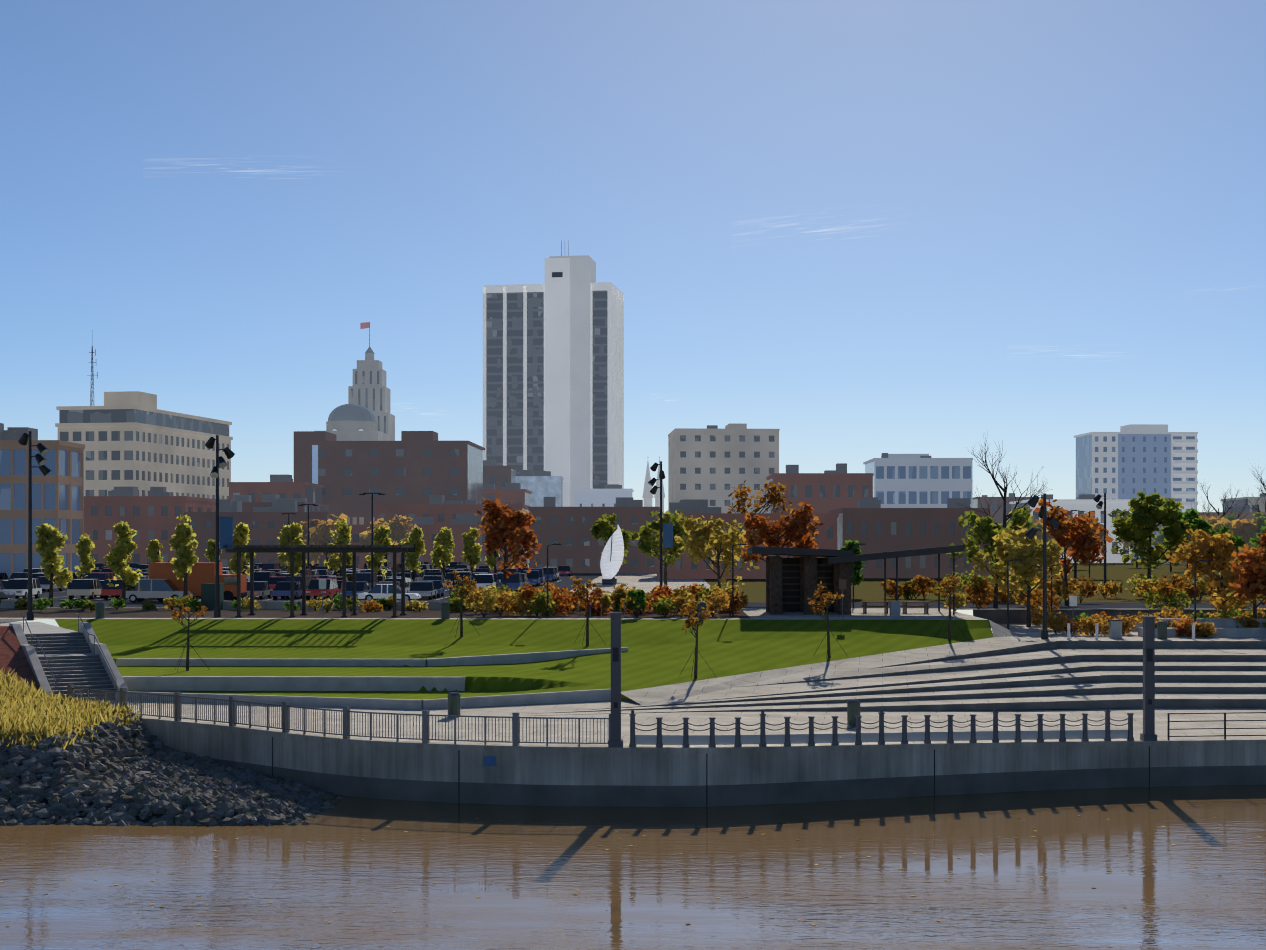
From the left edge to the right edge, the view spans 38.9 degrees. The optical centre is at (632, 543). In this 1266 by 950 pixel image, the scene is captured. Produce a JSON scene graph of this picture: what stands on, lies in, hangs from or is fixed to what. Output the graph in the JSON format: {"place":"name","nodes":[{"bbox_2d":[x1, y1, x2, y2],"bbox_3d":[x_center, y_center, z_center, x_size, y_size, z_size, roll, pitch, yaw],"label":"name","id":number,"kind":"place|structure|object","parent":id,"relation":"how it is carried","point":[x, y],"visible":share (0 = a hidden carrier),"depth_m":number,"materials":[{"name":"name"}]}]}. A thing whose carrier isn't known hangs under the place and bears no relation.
{"place":"outdoors","nodes":[
{"label":"outdoors","id":0,"kind":"place"},
{"bbox_2d":[0,626,38,689],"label":"brick wall","id":1,"kind":"structure","parent":0,"point":[12,656],"depth_m":85.77,"materials":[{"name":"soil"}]},
{"bbox_2d":[1,675,238,822],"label":"bank ground","id":2,"kind":"structure","parent":0,"point":[93,775],"depth_m":65.30,"materials":[{"name":"brown soil"}]},
{"bbox_2d":[0,667,143,752],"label":"bank grass tufts","id":3,"kind":"object","parent":2,"relation":"on","point":[30,715],"visible":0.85,"depth_m":71.35,"materials":[{"name":"yellow plant"}]},
{"bbox_2d":[0,712,342,825],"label":"riprap stones","id":4,"kind":"object","parent":2,"relation":"on","point":[169,783],"visible":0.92,"depth_m":63.11,"materials":[{"name":"grey stone"}]},
{"bbox_2d":[348,322,394,440],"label":"art deco tower","id":5,"kind":"structure","parent":0,"point":[369,389],"depth_m":806.76,"materials":[{"name":"stone"}]},
{"bbox_2d":[483,459,516,488],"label":"building","id":6,"kind":"structure","parent":0,"point":[499,477],"depth_m":519.87,"materials":[{"name":"grey brick"}]},
{"bbox_2d":[483,483,531,561],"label":"building","id":7,"kind":"structure","parent":0,"point":[511,493],"depth_m":429.65,"materials":[{"name":"red brick"}]},
{"bbox_2d":[55,619,993,699],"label":"lawn ground","id":8,"kind":"structure","parent":0,"point":[658,653],"depth_m":99.54,"materials":[{"name":"green plant"}]},
{"bbox_2d":[116,647,627,708],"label":"retaining walls","id":9,"kind":"structure","parent":8,"relation":"on","point":[258,683],"depth_m":85.30,"materials":[{"name":"concrete"}]},
{"bbox_2d":[165,569,966,677],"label":"young trees","id":10,"kind":"object","parent":8,"relation":"on","point":[688,622],"depth_m":95.16,"materials":[{"name":"plant"}]},
{"bbox_2d":[516,470,563,506],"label":"glass building","id":11,"kind":"structure","parent":0,"point":[540,485],"depth_m":564.64,"materials":[{"name":"blue glass"}]},
{"bbox_2d":[483,240,623,506],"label":"bank tower","id":12,"kind":"structure","parent":0,"point":[553,374],"depth_m":625.95,"materials":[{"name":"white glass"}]},
{"bbox_2d":[0,747,1265,949],"bbox_3d":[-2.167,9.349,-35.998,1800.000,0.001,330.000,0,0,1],"label":"river water","id":13,"kind":"structure","parent":0,"point":[1018,877],"depth_m":50.21,"materials":[{"name":"brown liquid"}]},
{"bbox_2d":[0,558,1265,623],"bbox_3d":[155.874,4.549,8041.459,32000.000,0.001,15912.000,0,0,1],"label":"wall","id":14,"kind":"structure","parent":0,"point":[8,620],"depth_m":123.75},
{"bbox_2d":[18,431,50,620],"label":"flood lamp","id":15,"kind":"object","parent":14,"relation":"on","point":[40,458],"visible":1,"depth_m":106.10,"materials":[{"name":"grey metal"}]},
{"bbox_2d":[55,346,232,498],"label":"beige office block","id":16,"kind":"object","parent":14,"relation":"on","point":[141,441],"visible":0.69,"depth_m":427.05,"materials":[{"name":"concrete"}]},
{"bbox_2d":[228,475,323,503],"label":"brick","id":17,"kind":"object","parent":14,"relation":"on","point":[284,486],"visible":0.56,"depth_m":360.54,"materials":[{"name":"brown brick"}]},
{"bbox_2d":[234,494,329,511],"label":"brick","id":18,"kind":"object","parent":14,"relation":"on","point":[248,505],"visible":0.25,"depth_m":336.27,"materials":[{"name":"brown brick"}]},
{"bbox_2d":[294,431,484,524],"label":"brick building","id":19,"kind":"structure","parent":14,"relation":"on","point":[415,467],"depth_m":384.92,"materials":[{"name":"brick"}]},
{"bbox_2d":[326,391,387,440],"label":"domed building","id":20,"kind":"structure","parent":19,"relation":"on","point":[351,421],"depth_m":732.57,"materials":[{"name":"stone"}]},
{"bbox_2d":[575,484,633,506],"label":"low building","id":21,"kind":"structure","parent":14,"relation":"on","point":[607,495],"depth_m":599.30,"materials":[{"name":"white concrete"}]},
{"bbox_2d":[15,514,1242,636],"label":"trees","id":22,"kind":"object","parent":14,"relation":"on","point":[702,533],"depth_m":119.99,"materials":[{"name":"orange plant"}]},
{"bbox_2d":[0,570,1265,619],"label":"paths and parking","id":23,"kind":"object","parent":14,"relation":"on","point":[271,608],"visible":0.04,"depth_m":120.00,"materials":[{"name":"concrete"}]},
{"bbox_2d":[0,423,84,577],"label":"brick building","id":24,"kind":"structure","parent":23,"relation":"on","point":[58,495],"depth_m":205.69,"materials":[{"name":"brown brick"}]},
{"bbox_2d":[84,487,215,564],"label":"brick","id":25,"kind":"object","parent":23,"relation":"on","point":[155,513],"visible":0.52,"depth_m":300.74,"materials":[{"name":"brown brick"}]},
{"bbox_2d":[148,562,246,601],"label":"orange box truck","id":26,"kind":"object","parent":23,"relation":"on","point":[202,573],"visible":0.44,"depth_m":139.99,"materials":[{"name":"orange metal"}]},
{"bbox_2d":[205,435,234,617],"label":"flood lamp","id":27,"kind":"object","parent":23,"relation":"on","point":[220,460],"visible":0.98,"depth_m":110.00,"materials":[{"name":"grey metal"}]},
{"bbox_2d":[184,499,345,565],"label":"brick building","id":28,"kind":"structure","parent":23,"relation":"on","point":[266,525],"depth_m":285.28,"materials":[{"name":"brown brick"}]},
{"bbox_2d":[35,514,499,606],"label":"row of trees","id":29,"kind":"object","parent":23,"relation":"on","point":[181,542],"depth_m":159.13,"materials":[{"name":"green plant"}]},
{"bbox_2d":[0,561,571,602],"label":"parked cars","id":30,"kind":"object","parent":23,"relation":"on","point":[271,580],"visible":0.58,"depth_m":151.44,"materials":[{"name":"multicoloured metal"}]},
{"bbox_2d":[223,545,415,617],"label":"pergola","id":31,"kind":"object","parent":23,"relation":"on","point":[305,549],"visible":0.98,"depth_m":110.06,"materials":[{"name":"grey metal"}]},
{"bbox_2d":[348,513,493,570],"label":"brick building","id":32,"kind":"structure","parent":23,"relation":"on","point":[462,524],"depth_m":299.78,"materials":[{"name":"brown brick"}]},
{"bbox_2d":[374,495,530,569],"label":"building","id":33,"kind":"structure","parent":23,"relation":"on","point":[440,509],"depth_m":309.71,"materials":[{"name":"brown brick"}]},
{"bbox_2d":[528,497,659,572],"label":"brick building","id":34,"kind":"structure","parent":23,"relation":"on","point":[580,549],"depth_m":274.20,"materials":[{"name":"brown brick"}]},
{"bbox_2d":[600,525,623,584],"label":"sail sculpture","id":35,"kind":"object","parent":23,"relation":"on","point":[612,556],"visible":0.98,"depth_m":199.07,"materials":[{"name":"white metal"}]},
{"bbox_2d":[648,461,664,586],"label":"flood lamp","id":36,"kind":"object","parent":23,"relation":"on","point":[652,481],"visible":0.88,"depth_m":144.87,"materials":[{"name":"grey metal"}]},
{"bbox_2d":[283,493,1209,629],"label":"street lamps","id":37,"kind":"object","parent":23,"relation":"on","point":[733,564],"visible":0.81,"depth_m":111.84,"materials":[{"name":"grey metal"}]},
{"bbox_2d":[0,435,1265,614],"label":"autumn trees","id":38,"kind":"object","parent":14,"relation":"on","point":[927,583],"depth_m":143.08,"materials":[{"name":"orange plant"}]},
{"bbox_2d":[14,492,1265,627],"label":"olive trees","id":39,"kind":"object","parent":14,"relation":"on","point":[1144,511],"depth_m":169.39,"materials":[{"name":"plant"}]},
{"bbox_2d":[32,508,1265,631],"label":"trees","id":40,"kind":"object","parent":14,"relation":"on","point":[1191,515],"depth_m":122.63,"materials":[{"name":"plant"}]},
{"bbox_2d":[642,456,664,512],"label":"church spires","id":41,"kind":"object","parent":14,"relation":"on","point":[647,496],"visible":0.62,"depth_m":697.45,"materials":[{"name":"stone"}]},
{"bbox_2d":[302,513,1260,567],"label":"trees","id":42,"kind":"object","parent":14,"relation":"on","point":[1245,529],"depth_m":254.13,"materials":[{"name":"plant"}]},
{"bbox_2d":[766,463,873,512],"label":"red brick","id":43,"kind":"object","parent":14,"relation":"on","point":[826,491],"visible":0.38,"depth_m":348.32,"materials":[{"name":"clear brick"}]},
{"bbox_2d":[453,529,1265,637],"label":"shrubs","id":44,"kind":"object","parent":14,"relation":"on","point":[1213,544],"depth_m":115.90,"materials":[{"name":"orange plant"}]},
{"bbox_2d":[474,493,1265,636],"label":"trees","id":45,"kind":"object","parent":14,"relation":"on","point":[498,519],"depth_m":131.37,"materials":[{"name":"orange plant"}]},
{"bbox_2d":[499,610,1265,715],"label":"amphitheatre steps","id":46,"kind":"structure","parent":14,"relation":"on","point":[1018,665],"depth_m":88.81,"materials":[{"name":"grey concrete"}]},
{"bbox_2d":[201,583,1265,639],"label":"plaza furniture","id":47,"kind":"object","parent":46,"relation":"on","point":[1225,627],"visible":0.67,"depth_m":109.25,"materials":[{"name":"silver metal"}]},
{"bbox_2d":[1025,493,1058,638],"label":"flood lamp","id":48,"kind":"object","parent":46,"relation":"on","point":[1032,532],"visible":0.98,"depth_m":103.46,"materials":[{"name":"grey metal"}]},
{"bbox_2d":[989,512,1265,571],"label":"olive trees","id":49,"kind":"object","parent":14,"relation":"on","point":[1260,520],"depth_m":255.34,"materials":[{"name":"orange plant"}]},
{"bbox_2d":[0,0,1265,632],"label":"sky","id":50,"kind":"structure","parent":0,"point":[858,231],"materials":[{"name":"blue"}]},
{"bbox_2d":[84,511,1211,577],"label":"autumn trees","id":51,"kind":"object","parent":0,"point":[312,523],"depth_m":258.42,"materials":[{"name":"orange plant"}]},
{"bbox_2d":[83,694,1265,745],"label":"promenade paving","id":52,"kind":"structure","parent":0,"point":[825,717],"depth_m":74.36,"materials":[{"name":"grey concrete"}]},
{"bbox_2d":[0,613,127,700],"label":"park stairs","id":53,"kind":"structure","parent":52,"relation":"on","point":[59,658],"depth_m":86.55,"materials":[{"name":"concrete"}]},
{"bbox_2d":[95,517,1166,724],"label":"park clutter","id":54,"kind":"object","parent":52,"relation":"on","point":[226,538],"visible":0.83,"depth_m":108.30,"materials":[{"name":"grey metal"}]},
{"bbox_2d":[141,717,1265,806],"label":"river wall","id":55,"kind":"structure","parent":0,"point":[628,776],"depth_m":65.73,"materials":[{"name":"concrete"}]},
{"bbox_2d":[67,684,610,746],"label":"picket railing","id":56,"kind":"object","parent":55,"relation":"on","point":[232,711],"visible":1,"depth_m":67.69,"materials":[{"name":"silver metal"}]},
{"bbox_2d":[484,756,495,765],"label":"quay signs","id":57,"kind":"object","parent":55,"relation":"attached to","point":[489,760],"visible":0.78,"depth_m":64.30,"materials":[{"name":"blue metal"}]},
{"bbox_2d":[608,613,622,747],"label":"pillar","id":58,"kind":"structure","parent":55,"relation":"on","point":[616,741],"depth_m":63.82,"materials":[{"name":"grey metal"}]},
{"bbox_2d":[629,706,1133,747],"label":"chain fence","id":59,"kind":"object","parent":55,"relation":"on","point":[811,738],"visible":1,"depth_m":65.98,"materials":[{"name":"grey metal"}]},
{"bbox_2d":[1140,616,1156,740],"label":"pillar","id":60,"kind":"structure","parent":55,"relation":"on","point":[1148,734],"depth_m":69.01,"materials":[{"name":"grey metal"}]},
{"bbox_2d":[1168,712,1265,739],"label":"bar railing","id":61,"kind":"object","parent":55,"relation":"on","point":[1224,728],"visible":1,"depth_m":69.56,"materials":[{"name":"grey metal"}]},
{"bbox_2d":[668,423,779,512],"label":"office building","id":62,"kind":"structure","parent":0,"point":[713,464],"depth_m":519.62,"materials":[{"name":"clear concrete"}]},
{"bbox_2d":[528,507,1106,576],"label":"trees","id":63,"kind":"object","parent":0,"point":[1038,526],"depth_m":231.31,"materials":[{"name":"plant"}]},
{"bbox_2d":[748,545,964,614],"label":"park pavilion","id":64,"kind":"structure","parent":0,"point":[792,584],"depth_m":114.81,"materials":[{"name":"stone"}]},
{"bbox_2d":[704,559,1265,602],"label":"parkland ground","id":65,"kind":"structure","parent":0,"point":[866,589],"depth_m":204.08,"materials":[{"name":"green plant"}]},
{"bbox_2d":[656,499,838,578],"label":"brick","id":66,"kind":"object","parent":65,"relation":"on","point":[684,567],"visible":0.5,"depth_m":230.78,"materials":[{"name":"brown brick"}]},
{"bbox_2d":[829,497,989,577],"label":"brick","id":67,"kind":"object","parent":65,"relation":"on","point":[872,524],"visible":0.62,"depth_m":234.31,"materials":[{"name":"brown brick"}]},
{"bbox_2d":[863,453,972,507],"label":"office building","id":68,"kind":"structure","parent":65,"relation":"on","point":[913,481],"depth_m":477.67,"materials":[{"name":"white concrete"}]},
{"bbox_2d":[1009,494,1131,562],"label":"white building","id":69,"kind":"structure","parent":65,"relation":"on","point":[1086,503],"depth_m":416.95,"materials":[{"name":"white painted concrete"}]},
{"bbox_2d":[1093,493,1107,594],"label":"flood lamp","id":70,"kind":"object","parent":65,"relation":"on","point":[1097,499],"visible":0.88,"depth_m":158.09,"materials":[{"name":"grey metal"}]},
{"bbox_2d":[1158,505,1265,564],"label":"block","id":71,"kind":"structure","parent":65,"relation":"on","point":[1237,511],"depth_m":376.56,"materials":[{"name":"beige brick"}]},
{"bbox_2d":[972,493,1031,523],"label":"block","id":72,"kind":"structure","parent":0,"point":[998,515],"depth_m":596.73,"materials":[{"name":"grey concrete"}]},
{"bbox_2d":[1074,424,1197,557],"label":"apartment tower","id":73,"kind":"structure","parent":0,"point":[1130,461],"depth_m":556.87,"materials":[{"name":"white concrete"}]},
{"bbox_2d":[1186,513,1235,567],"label":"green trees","id":74,"kind":"object","parent":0,"point":[1231,517],"depth_m":227.37,"materials":[{"name":"green plant"}]},
{"bbox_2d":[1221,493,1265,511],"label":"block","id":75,"kind":"structure","parent":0,"point":[1261,505],"depth_m":515.87,"materials":[{"name":"grey concrete"}]}
]}

